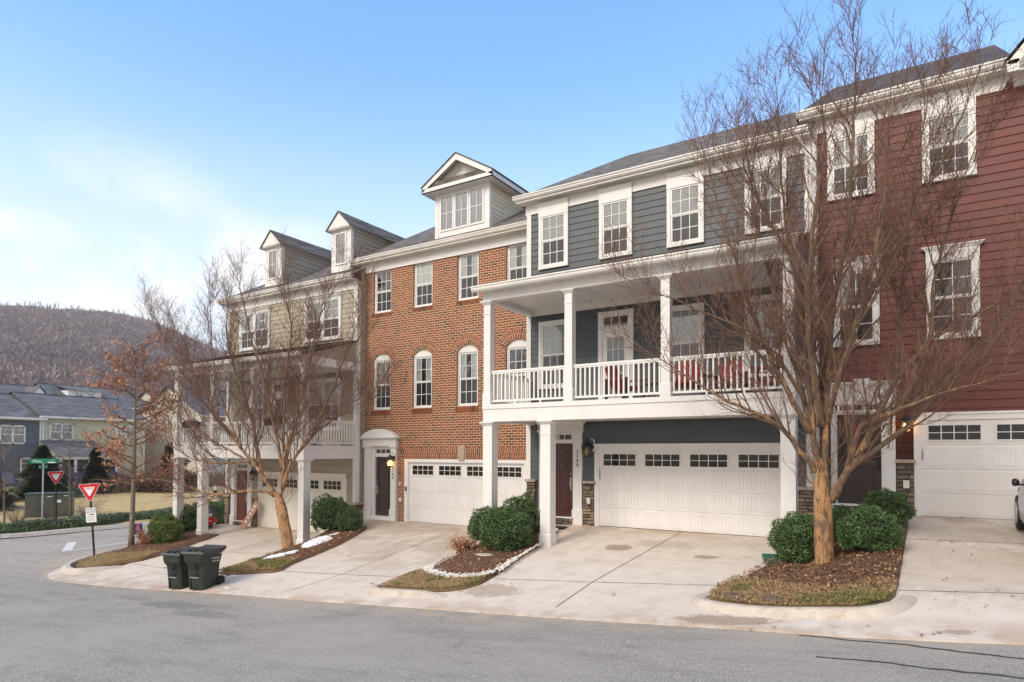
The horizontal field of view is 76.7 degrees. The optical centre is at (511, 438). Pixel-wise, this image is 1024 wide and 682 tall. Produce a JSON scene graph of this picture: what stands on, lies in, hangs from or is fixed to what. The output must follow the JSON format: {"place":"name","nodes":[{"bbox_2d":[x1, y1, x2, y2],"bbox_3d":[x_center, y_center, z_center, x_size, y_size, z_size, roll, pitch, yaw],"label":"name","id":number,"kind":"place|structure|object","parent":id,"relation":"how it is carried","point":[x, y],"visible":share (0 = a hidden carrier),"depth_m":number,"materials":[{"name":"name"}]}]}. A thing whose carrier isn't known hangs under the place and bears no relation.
{"place":"outdoors","nodes":[
{"label":"outdoors","id":0,"kind":"place"},
{"bbox_2d":[0,486,224,567],"bbox_3d":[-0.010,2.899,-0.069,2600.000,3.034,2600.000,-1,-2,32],"label":"ground","id":1,"kind":"structure","parent":0,"point":[120,502],"depth_m":43.26,"materials":[{"name":"plant"}]},
{"bbox_2d":[0,470,22,510],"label":"conifer","id":2,"kind":"object","parent":1,"relation":"on","point":[9,498],"visible":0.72,"depth_m":39.13,"materials":[{"name":"green plant"}]},
{"bbox_2d":[0,424,37,522],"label":"bare tree","id":3,"kind":"object","parent":1,"relation":"on","point":[5,476],"visible":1,"depth_m":32.55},
{"bbox_2d":[0,491,40,521],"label":"bare shrub","id":4,"kind":"object","parent":1,"relation":"on","point":[15,519],"visible":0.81,"depth_m":33.40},
{"bbox_2d":[0,383,46,393],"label":"house","id":5,"kind":"structure","parent":1,"relation":"on","point":[6,388],"depth_m":77.83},
{"bbox_2d":[0,393,47,486],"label":"house","id":6,"kind":"structure","parent":1,"relation":"on","point":[15,411],"depth_m":52.79,"materials":[{"name":"wood"}]},
{"bbox_2d":[0,425,25,443],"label":"window","id":7,"kind":"structure","parent":6,"relation":"in","point":[19,433],"depth_m":52.22,"materials":[{"name":"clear glass"}]},
{"bbox_2d":[29,459,56,523],"bbox_3d":[-24.084,2.880,33.194,1.120,3.650,0.576,1,-2,-42],"label":"street sign","id":8,"kind":"object","parent":1,"relation":"on","point":[42,461],"visible":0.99,"depth_m":33.19,"materials":[{"name":"metal"}]},
{"bbox_2d":[7,445,82,499],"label":"conifer","id":9,"kind":"object","parent":1,"relation":"on","point":[33,483],"visible":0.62,"depth_m":44.60,"materials":[{"name":"green plant"}]},
{"bbox_2d":[24,492,75,518],"bbox_3d":[-25.941,3.819,36.340,2.350,1.510,1.250,1,-2,-28],"label":"utility box","id":10,"kind":"object","parent":1,"relation":"on","point":[46,497],"visible":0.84,"depth_m":35.87,"materials":[{"name":"metal"}]},
{"bbox_2d":[41,414,90,516],"bbox_3d":[-24.860,1.564,36.099,2.480,5.971,2.442,-1,-2,32],"label":"bare tree","id":11,"kind":"object","parent":1,"relation":"on","point":[70,469],"visible":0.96,"depth_m":36.03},
{"bbox_2d":[0,522,149,537],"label":"kerb","id":12,"kind":"structure","parent":1,"relation":"on","point":[38,533],"depth_m":32.16,"materials":[{"name":"concrete"}]},
{"bbox_2d":[10,391,147,485],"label":"house","id":13,"kind":"structure","parent":1,"relation":"on","point":[54,409],"depth_m":56.98,"materials":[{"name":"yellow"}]},
{"bbox_2d":[49,423,73,440],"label":"window","id":14,"kind":"structure","parent":13,"relation":"in","point":[55,431],"depth_m":55.12,"materials":[{"name":"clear glass"}]},
{"bbox_2d":[0,506,172,533],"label":"juniper ground cover","id":15,"kind":"object","parent":1,"relation":"on","point":[29,525],"visible":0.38,"depth_m":33.24,"materials":[{"name":"plant"}]},
{"bbox_2d":[33,383,146,412],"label":"house","id":16,"kind":"structure","parent":1,"relation":"on","point":[59,389],"depth_m":83.46,"materials":[{"name":"grey"}]},
{"bbox_2d":[61,546,126,574],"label":"kerb","id":17,"kind":"structure","parent":1,"relation":"on","point":[67,568],"depth_m":20.52,"materials":[{"name":"concrete"}]},
{"bbox_2d":[73,446,116,493],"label":"conifer","id":18,"kind":"object","parent":1,"relation":"on","point":[93,470],"visible":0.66,"depth_m":48.77,"materials":[{"name":"green plant"}]},
{"bbox_2d":[67,467,224,493],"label":"brush","id":19,"kind":"object","parent":1,"relation":"on","point":[118,487],"visible":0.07,"depth_m":50.41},
{"bbox_2d":[112,527,218,565],"bbox_3d":[-12.961,4.047,24.069,2.850,0.836,6.981,0,-1,5],"label":"mulch bed","id":20,"kind":"object","parent":1,"relation":"on","point":[204,537],"visible":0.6,"depth_m":23.51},
{"bbox_2d":[76,552,148,567],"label":"verge","id":21,"kind":"structure","parent":20,"relation":"on","point":[121,562],"depth_m":21.39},
{"bbox_2d":[79,481,99,555],"bbox_3d":[-14.609,2.987,22.499,0.691,2.960,0.073,-4,-1,-6],"label":"yield sign","id":22,"kind":"object","parent":21,"relation":"on","point":[89,490],"visible":1,"depth_m":22.49,"materials":[{"name":"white metal"}]},
{"bbox_2d":[74,329,186,546],"bbox_3d":[-13.909,-0.078,23.999,3.922,8.368,4.565,1,-1,-21],"label":"young tree","id":23,"kind":"object","parent":20,"relation":"on","point":[133,483],"visible":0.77,"depth_m":24.02,"materials":[{"name":"brown plant"}]},
{"bbox_2d":[147,519,185,542],"bbox_3d":[-12.902,3.496,24.225,1.356,0.906,1.247,0,-1,11],"label":"boxwood bush","id":24,"kind":"object","parent":20,"relation":"on","point":[166,530],"visible":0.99,"depth_m":23.88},
{"bbox_2d":[172,503,196,529],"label":"boxwood bush","id":25,"kind":"object","parent":20,"relation":"on","point":[189,520],"visible":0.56,"depth_m":26.09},
{"bbox_2d":[136,442,196,492],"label":"conifer","id":26,"kind":"object","parent":1,"relation":"on","point":[167,448],"visible":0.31,"depth_m":50.89,"materials":[{"name":"green plant"}]},
{"bbox_2d":[139,386,226,478],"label":"house","id":27,"kind":"structure","parent":1,"relation":"on","point":[157,448],"depth_m":63.59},
{"bbox_2d":[164,211,404,543],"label":"townhouse","id":28,"kind":"structure","parent":1,"relation":"on","point":[334,467],"depth_m":25.04,"materials":[{"name":"beige"}]},
{"bbox_2d":[236,470,246,519],"bbox_3d":[-11.434,2.426,27.381,0.760,2.110,0.127,-1,-2,32],"label":"front door","id":29,"kind":"structure","parent":28,"relation":"in","point":[241,513],"depth_m":27.39,"materials":[{"name":"wood"}]},
{"bbox_2d":[239,306,270,351],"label":"window","id":30,"kind":"structure","parent":28,"relation":"in","point":[262,317],"depth_m":27.17,"materials":[{"name":"glass"}]},
{"bbox_2d":[260,476,342,532],"bbox_3d":[-8.336,2.597,25.466,4.880,2.140,0.058,-1,-2,32],"label":"garage door","id":31,"kind":"structure","parent":28,"relation":"in","point":[268,517],"depth_m":25.77,"materials":[{"name":"metal"}]},
{"bbox_2d":[303,293,342,342],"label":"window","id":32,"kind":"structure","parent":28,"relation":"in","point":[337,310],"depth_m":24.72,"materials":[{"name":"glass"}]},
{"bbox_2d":[309,377,341,430],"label":"window","id":33,"kind":"structure","parent":28,"relation":"in","point":[339,379],"depth_m":24.65,"materials":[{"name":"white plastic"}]},
{"bbox_2d":[219,525,367,575],"bbox_3d":[-6.364,3.489,20.000,2.339,1.133,5.316,0,-1,23],"label":"mulch bed","id":34,"kind":"object","parent":1,"relation":"on","point":[328,547],"visible":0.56,"depth_m":19.52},
{"bbox_2d":[99,223,411,549],"bbox_3d":[-8.894,-1.809,21.295,14.249,10.646,4.652,-1,-2,32],"label":"bare tree","id":35,"kind":"object","parent":34,"relation":"on","point":[284,523],"visible":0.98,"depth_m":20.91,"materials":[{"name":"brown plant"}]},
{"bbox_2d":[219,560,296,573],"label":"verge","id":36,"kind":"structure","parent":34,"relation":"on","point":[261,570],"depth_m":17.66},
{"bbox_2d":[310,493,351,532],"bbox_3d":[-6.152,2.513,21.916,1.479,1.336,1.460,1,-2,-25],"label":"leafy bush","id":37,"kind":"object","parent":34,"relation":"on","point":[324,511],"visible":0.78,"depth_m":21.54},
{"bbox_2d":[334,506,363,530],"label":"leafy bush","id":38,"kind":"object","parent":34,"relation":"on","point":[348,519],"visible":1,"depth_m":21.32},
{"bbox_2d":[348,152,529,525],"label":"townhouse","id":39,"kind":"structure","parent":1,"relation":"on","point":[421,437],"depth_m":22.45,"materials":[{"name":"brick"}]},
{"bbox_2d":[374,354,390,409],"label":"window","id":40,"kind":"structure","parent":39,"relation":"in","point":[385,400],"depth_m":23.95,"materials":[{"name":"glass"}]},
{"bbox_2d":[375,269,390,313],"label":"window","id":41,"kind":"structure","parent":39,"relation":"in","point":[383,281],"depth_m":24.04,"materials":[{"name":"glass"}]},
{"bbox_2d":[376,457,389,515],"bbox_3d":[-4.697,1.757,23.675,0.780,2.140,0.127,-1,-2,32],"label":"front door","id":42,"kind":"structure","parent":39,"relation":"in","point":[382,469],"depth_m":23.71,"materials":[{"name":"wood"}]},
{"bbox_2d":[413,349,431,407],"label":"window","id":43,"kind":"structure","parent":39,"relation":"in","point":[423,358],"depth_m":22.90,"materials":[{"name":"glass"}]},
{"bbox_2d":[412,465,433,475],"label":"garage window","id":44,"kind":"structure","parent":39,"relation":"in","point":[428,470],"depth_m":22.76,"materials":[{"name":"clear glass"}]},
{"bbox_2d":[414,261,432,307],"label":"window","id":45,"kind":"structure","parent":39,"relation":"in","point":[423,271],"depth_m":22.99,"materials":[{"name":"glass"}]},
{"bbox_2d":[438,465,461,475],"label":"garage window","id":46,"kind":"structure","parent":39,"relation":"in","point":[443,470],"depth_m":22.12,"materials":[{"name":"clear glass"}]},
{"bbox_2d":[410,462,523,525],"bbox_3d":[-1.603,1.899,21.810,4.800,2.130,0.058,-1,-2,32],"label":"garage door","id":47,"kind":"structure","parent":39,"relation":"in","point":[451,500],"depth_m":22.08,"materials":[{"name":"metal"}]},
{"bbox_2d":[458,252,477,300],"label":"window","id":48,"kind":"structure","parent":39,"relation":"in","point":[468,263],"depth_m":21.95,"materials":[{"name":"glass"}]},
{"bbox_2d":[458,344,477,405],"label":"window","id":49,"kind":"structure","parent":39,"relation":"in","point":[468,354],"depth_m":21.85,"materials":[{"name":"glass"}]},
{"bbox_2d":[498,466,521,477],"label":"garage window","id":50,"kind":"structure","parent":39,"relation":"in","point":[503,471],"depth_m":20.81,"materials":[{"name":"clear glass"}]},
{"bbox_2d":[507,339,525,402],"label":"window","id":51,"kind":"structure","parent":39,"relation":"in","point":[516,350],"depth_m":20.81,"materials":[{"name":"glass"}]},
{"bbox_2d":[507,242,526,279],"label":"window","id":52,"kind":"structure","parent":39,"relation":"in","point":[516,253],"depth_m":20.90,"materials":[{"name":"glass"}]},
{"bbox_2d":[419,528,556,591],"bbox_3d":[-0.616,3.000,15.942,2.430,1.065,5.410,-1,-2,32],"label":"mulch bed","id":53,"kind":"object","parent":1,"relation":"on","point":[479,564],"visible":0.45,"depth_m":15.25,"materials":[{"name":"soil"}]},
{"bbox_2d":[381,573,486,590],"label":"verge","id":54,"kind":"structure","parent":53,"relation":"on","point":[458,587],"depth_m":13.78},
{"bbox_2d":[445,532,476,552],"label":"brown shrub","id":55,"kind":"object","parent":53,"relation":"on","point":[459,546],"visible":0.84,"depth_m":16.41,"materials":[{"name":"orange plant"}]},
{"bbox_2d":[467,505,496,542],"bbox_3d":[-0.629,2.298,17.145,1.244,1.032,1.193,1,-1,-20],"label":"boxwood bush","id":56,"kind":"object","parent":53,"relation":"on","point":[476,520],"visible":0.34,"depth_m":16.93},
{"bbox_2d":[420,528,558,577],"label":"white pebbles","id":57,"kind":"object","parent":53,"relation":"on","point":[430,569],"visible":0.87,"depth_m":14.61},
{"bbox_2d":[478,505,534,552],"bbox_3d":[-0.149,2.249,16.240,1.488,1.149,1.473,1,-1,-21],"label":"boxwood bush","id":58,"kind":"object","parent":53,"relation":"on","point":[503,529],"visible":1,"depth_m":15.89,"materials":[{"name":"plant"}]},
{"bbox_2d":[501,492,539,533],"bbox_3d":[0.264,2.069,17.541,1.178,1.250,1.192,0,-1,16],"label":"boxwood bush","id":59,"kind":"object","parent":53,"relation":"on","point":[520,503],"visible":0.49,"depth_m":17.31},
{"bbox_2d":[470,110,817,554],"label":"townhouse","id":60,"kind":"structure","parent":1,"relation":"on","point":[663,459],"depth_m":16.96,"materials":[{"name":"grey"}]},
{"bbox_2d":[538,319,563,388],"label":"window","id":61,"kind":"structure","parent":60,"relation":"in","point":[551,333],"depth_m":19.07,"materials":[{"name":"glass"}]},
{"bbox_2d":[537,197,568,270],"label":"window","id":62,"kind":"structure","parent":60,"relation":"in","point":[553,248],"depth_m":19.10,"materials":[{"name":"glass"}]},
{"bbox_2d":[556,443,572,516],"bbox_3d":[1.421,1.208,18.785,0.760,2.110,0.127,-1,-2,32],"label":"front door","id":63,"kind":"structure","parent":60,"relation":"in","point":[564,451],"depth_m":18.73,"materials":[{"name":"wood"}]},
{"bbox_2d":[597,182,632,259],"bbox_3d":[2.872,-6.022,18.030,1.040,1.960,0.145,-1,-2,32],"label":"window","id":64,"kind":"structure","parent":60,"relation":"in","point":[615,202],"depth_m":18.04,"materials":[{"name":"white plastic"}]},
{"bbox_2d":[602,313,628,329],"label":"transom window","id":65,"kind":"structure","parent":60,"relation":"in","point":[624,319],"depth_m":17.99,"materials":[{"name":"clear glass"}]},
{"bbox_2d":[603,330,628,398],"bbox_3d":[2.882,-1.933,17.963,0.790,2.040,0.021,-1,-2,32],"label":"balcony door","id":66,"kind":"structure","parent":60,"relation":"in","point":[611,352],"depth_m":17.97,"materials":[{"name":"glass"}]},
{"bbox_2d":[603,453,636,466],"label":"garage window","id":67,"kind":"structure","parent":60,"relation":"in","point":[609,459],"depth_m":17.83,"materials":[{"name":"black glass"}]},
{"bbox_2d":[605,366,646,398],"bbox_3d":[2.875,-1.410,16.604,0.840,1.020,0.845,1,-2,-43],"label":"porch chair","id":68,"kind":"object","parent":60,"relation":"on","point":[616,382],"visible":0.57,"depth_m":16.58,"materials":[{"name":"red fabric"}]},
{"bbox_2d":[644,453,680,467],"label":"garage window","id":69,"kind":"structure","parent":60,"relation":"in","point":[671,460],"depth_m":17.18,"materials":[{"name":"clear glass"}]},
{"bbox_2d":[665,165,704,248],"bbox_3d":[4.536,-6.041,16.976,1.040,1.960,0.145,-1,-2,32],"label":"window","id":70,"kind":"structure","parent":60,"relation":"in","point":[681,210],"depth_m":17.00,"materials":[{"name":"glass"}]},
{"bbox_2d":[673,302,704,381],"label":"window","id":71,"kind":"structure","parent":60,"relation":"in","point":[679,311],"depth_m":16.90,"materials":[{"name":"glass"}]},
{"bbox_2d":[599,450,780,536],"bbox_3d":[4.519,1.378,16.870,4.880,2.140,0.058,-1,-2,32],"label":"garage door","id":72,"kind":"structure","parent":60,"relation":"in","point":[732,500],"depth_m":16.76,"materials":[{"name":"metal"}]},
{"bbox_2d":[675,360,705,394],"bbox_3d":[4.246,-1.428,15.643,0.840,1.020,0.845,0,-1,17],"label":"porch chair","id":73,"kind":"object","parent":60,"relation":"on","point":[687,379],"visible":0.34,"depth_m":15.86,"materials":[{"name":"red fabric"}]},
{"bbox_2d":[689,453,728,467],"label":"garage window","id":74,"kind":"structure","parent":60,"relation":"in","point":[696,460],"depth_m":16.53,"materials":[{"name":"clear glass"}]},
{"bbox_2d":[704,359,741,394],"bbox_3d":[5.105,-1.428,15.515,0.840,1.020,0.845,-1,-2,42],"label":"porch chair","id":75,"kind":"object","parent":60,"relation":"on","point":[728,376],"visible":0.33,"depth_m":15.63,"materials":[{"name":"red fabric"}]},
{"bbox_2d":[737,453,779,468],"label":"garage window","id":76,"kind":"structure","parent":60,"relation":"in","point":[744,461],"depth_m":15.88,"materials":[{"name":"black glass"}]},
{"bbox_2d":[744,293,783,376],"bbox_3d":[6.219,-2.511,15.850,1.010,2.000,0.087,-1,-2,32],"label":"window","id":77,"kind":"structure","parent":60,"relation":"in","point":[760,313],"depth_m":15.92,"materials":[{"name":"glass"}]},
{"bbox_2d":[742,146,787,234],"bbox_3d":[6.225,-6.061,15.905,1.040,1.960,0.145,-1,-2,32],"label":"window","id":78,"kind":"structure","parent":60,"relation":"in","point":[774,214],"depth_m":15.87,"materials":[{"name":"white plastic"}]},
{"bbox_2d":[691,592,916,619],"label":"kerb","id":79,"kind":"structure","parent":1,"relation":"on","point":[901,604],"depth_m":9.31,"materials":[{"name":"concrete"}]},
{"bbox_2d":[709,525,907,598],"bbox_3d":[5.859,2.308,12.309,2.810,1.187,6.240,-1,-2,32],"label":"mulch bed","id":80,"kind":"object","parent":1,"relation":"on","point":[863,564],"visible":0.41,"depth_m":11.27,"materials":[{"name":"wood"}]},
{"bbox_2d":[76,524,907,603],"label":"mulch chips","id":81,"kind":"object","parent":80,"relation":"on","point":[860,573],"visible":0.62,"depth_m":11.62,"materials":[{"name":"plant"}]},
{"bbox_2d":[767,511,813,562],"bbox_3d":[5.701,1.973,12.867,1.197,1.044,1.209,-1,-2,32],"label":"boxwood bush","id":82,"kind":"object","parent":80,"relation":"on","point":[793,539],"visible":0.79,"depth_m":12.59,"materials":[{"name":"plant"}]},
{"bbox_2d":[582,0,1023,564],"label":"bare tree","id":83,"kind":"object","parent":80,"relation":"on","point":[825,497],"visible":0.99,"depth_m":11.77,"materials":[{"name":"brown plant"}]},
{"bbox_2d":[833,505,907,551],"bbox_3d":[6.557,1.675,11.927,1.193,0.903,1.244,0,-1,4],"label":"boxwood bush","id":84,"kind":"object","parent":80,"relation":"on","point":[870,527],"visible":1,"depth_m":11.62,"materials":[{"name":"plant"}]},
{"bbox_2d":[858,487,916,526],"bbox_3d":[7.739,1.431,13.357,1.036,0.862,1.049,0,-1,8],"label":"boxwood bush","id":85,"kind":"object","parent":80,"relation":"on","point":[891,502],"visible":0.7,"depth_m":13.10,"materials":[{"name":"plant"}]},
{"bbox_2d":[795,38,1023,519],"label":"townhouse","id":86,"kind":"structure","parent":1,"relation":"on","point":[968,462],"depth_m":14.21,"materials":[{"name":"red"}]},
{"bbox_2d":[825,110,875,201],"bbox_3d":[7.991,-6.630,15.273,1.050,1.900,0.145,-1,-2,32],"label":"window","id":87,"kind":"structure","parent":86,"relation":"in","point":[844,148],"depth_m":15.31,"materials":[{"name":"white plastic"}]},
{"bbox_2d":[832,254,880,347],"bbox_3d":[8.050,-3.192,15.146,1.140,2.060,0.145,-1,-2,32],"label":"window","id":88,"kind":"structure","parent":86,"relation":"in","point":[873,311],"depth_m":15.10,"materials":[{"name":"glass"}]},
{"bbox_2d":[837,414,881,502],"bbox_3d":[8.077,0.482,15.056,0.910,2.070,0.127,-1,-2,32],"label":"front door","id":89,"kind":"structure","parent":86,"relation":"in","point":[866,477],"depth_m":15.06,"materials":[{"name":"black metal"}]},
{"bbox_2d":[921,85,976,183],"bbox_3d":[9.612,-6.648,14.245,1.050,1.900,0.145,-1,-2,32],"label":"window","id":90,"kind":"structure","parent":86,"relation":"in","point":[971,103],"depth_m":14.19,"materials":[{"name":"white plastic"}]},
{"bbox_2d":[921,239,984,339],"bbox_3d":[9.634,-3.210,14.142,1.150,2.060,0.145,-1,-2,32],"label":"window","id":91,"kind":"structure","parent":86,"relation":"in","point":[973,267],"depth_m":14.14,"materials":[{"name":"white plastic"}]},
{"bbox_2d":[927,423,982,440],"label":"garage window","id":92,"kind":"structure","parent":86,"relation":"in","point":[936,432],"depth_m":14.09,"materials":[{"name":"black glass"}]},
{"bbox_2d":[921,418,1023,519],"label":"garage door","id":93,"kind":"structure","parent":86,"relation":"in","point":[966,479],"depth_m":13.92,"materials":[{"name":"metal"}]},
{"bbox_2d":[995,423,1023,440],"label":"garage window","id":94,"kind":"structure","parent":86,"relation":"in","point":[1003,431],"depth_m":13.59,"materials":[{"name":"black glass"}]},
{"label":"mulch bed","id":95,"kind":"structure","parent":1,"relation":"on","visible":0},
{"bbox_2d":[192,501,224,523],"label":"clipped hedge","id":96,"kind":"object","parent":95,"relation":"on","point":[217,509],"visible":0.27,"depth_m":28.52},
{"bbox_2d":[1,316,223,389],"bbox_3d":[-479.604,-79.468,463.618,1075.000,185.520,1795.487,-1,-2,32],"label":"hill","id":97,"kind":"structure","parent":0,"point":[5,335],"depth_m":522.60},
{"bbox_2d":[0,301,226,394],"bbox_3d":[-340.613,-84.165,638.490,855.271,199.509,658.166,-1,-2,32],"label":"hillside wood","id":98,"kind":"object","parent":97,"relation":"on","point":[52,323],"visible":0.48,"depth_m":524.38,"materials":[{"name":"plant"}]},
{"bbox_2d":[74,524,320,583],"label":"driveway","id":99,"kind":"structure","parent":0,"point":[234,539],"depth_m":21.83,"materials":[{"name":"concrete"}]},
{"bbox_2d":[219,519,479,594],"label":"driveway","id":100,"kind":"structure","parent":0,"point":[370,544],"depth_m":17.59,"materials":[{"name":"concrete"}]},
{"bbox_2d":[76,550,897,604],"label":"dry grass","id":101,"kind":"structure","parent":0,"point":[423,574],"depth_m":11.33,"materials":[{"name":"plant"}]},
{"bbox_2d":[221,557,890,602],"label":"green grass","id":102,"kind":"structure","parent":101,"relation":"on","point":[735,585],"depth_m":9.90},
{"bbox_2d":[0,526,1023,681],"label":"road","id":103,"kind":"structure","parent":0,"point":[51,630],"depth_m":9.46,"materials":[{"name":"asphalt"}]},
{"bbox_2d":[48,565,1023,644],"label":"gutter","id":104,"kind":"object","parent":103,"relation":"on","point":[948,633],"visible":0.87,"depth_m":10.11,"materials":[{"name":"concrete"}]},
{"bbox_2d":[160,546,194,588],"bbox_3d":[-8.646,3.406,16.968,0.623,0.996,0.872,0,-1,16],"label":"wheeled bin","id":105,"kind":"object","parent":104,"relation":"on","point":[177,571],"visible":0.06,"depth_m":16.67,"materials":[{"name":"green plastic"}]},
{"bbox_2d":[180,544,226,589],"bbox_3d":[-7.910,3.320,16.598,0.651,1.041,0.911,0,-1,14],"label":"wheeled bin","id":106,"kind":"object","parent":104,"relation":"on","point":[202,562],"visible":1,"depth_m":16.34,"materials":[{"name":"green plastic"}]},
{"bbox_2d":[816,656,1023,678],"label":"crack sealant","id":107,"kind":"object","parent":103,"relation":"on","point":[926,667],"visible":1,"depth_m":6.78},
{"bbox_2d":[0,0,1023,350],"label":"sky","id":108,"kind":"structure","parent":0,"point":[147,135],"materials":[{"name":"blue"}]},
{"bbox_2d":[436,524,776,619],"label":"driveway","id":109,"kind":"structure","parent":0,"point":[587,555],"depth_m":13.50,"materials":[{"name":"concrete"}]},
{"bbox_2d":[366,584,447,598],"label":"kerb","id":110,"kind":"structure","parent":109,"relation":"on","point":[375,590],"depth_m":13.45,"materials":[{"name":"concrete"}]},
{"bbox_2d":[710,579,897,606],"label":"verge","id":111,"kind":"structure","parent":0,"point":[889,597],"depth_m":9.94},
{"bbox_2d":[803,516,1023,627],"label":"driveway","id":112,"kind":"structure","parent":0,"point":[971,579],"depth_m":10.20,"materials":[{"name":"concrete"}]},
{"bbox_2d":[1011,479,1023,529],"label":"parked car","id":113,"kind":"object","parent":112,"relation":"on","point":[1019,510],"visible":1,"depth_m":12.10,"materials":[{"name":"paint"}]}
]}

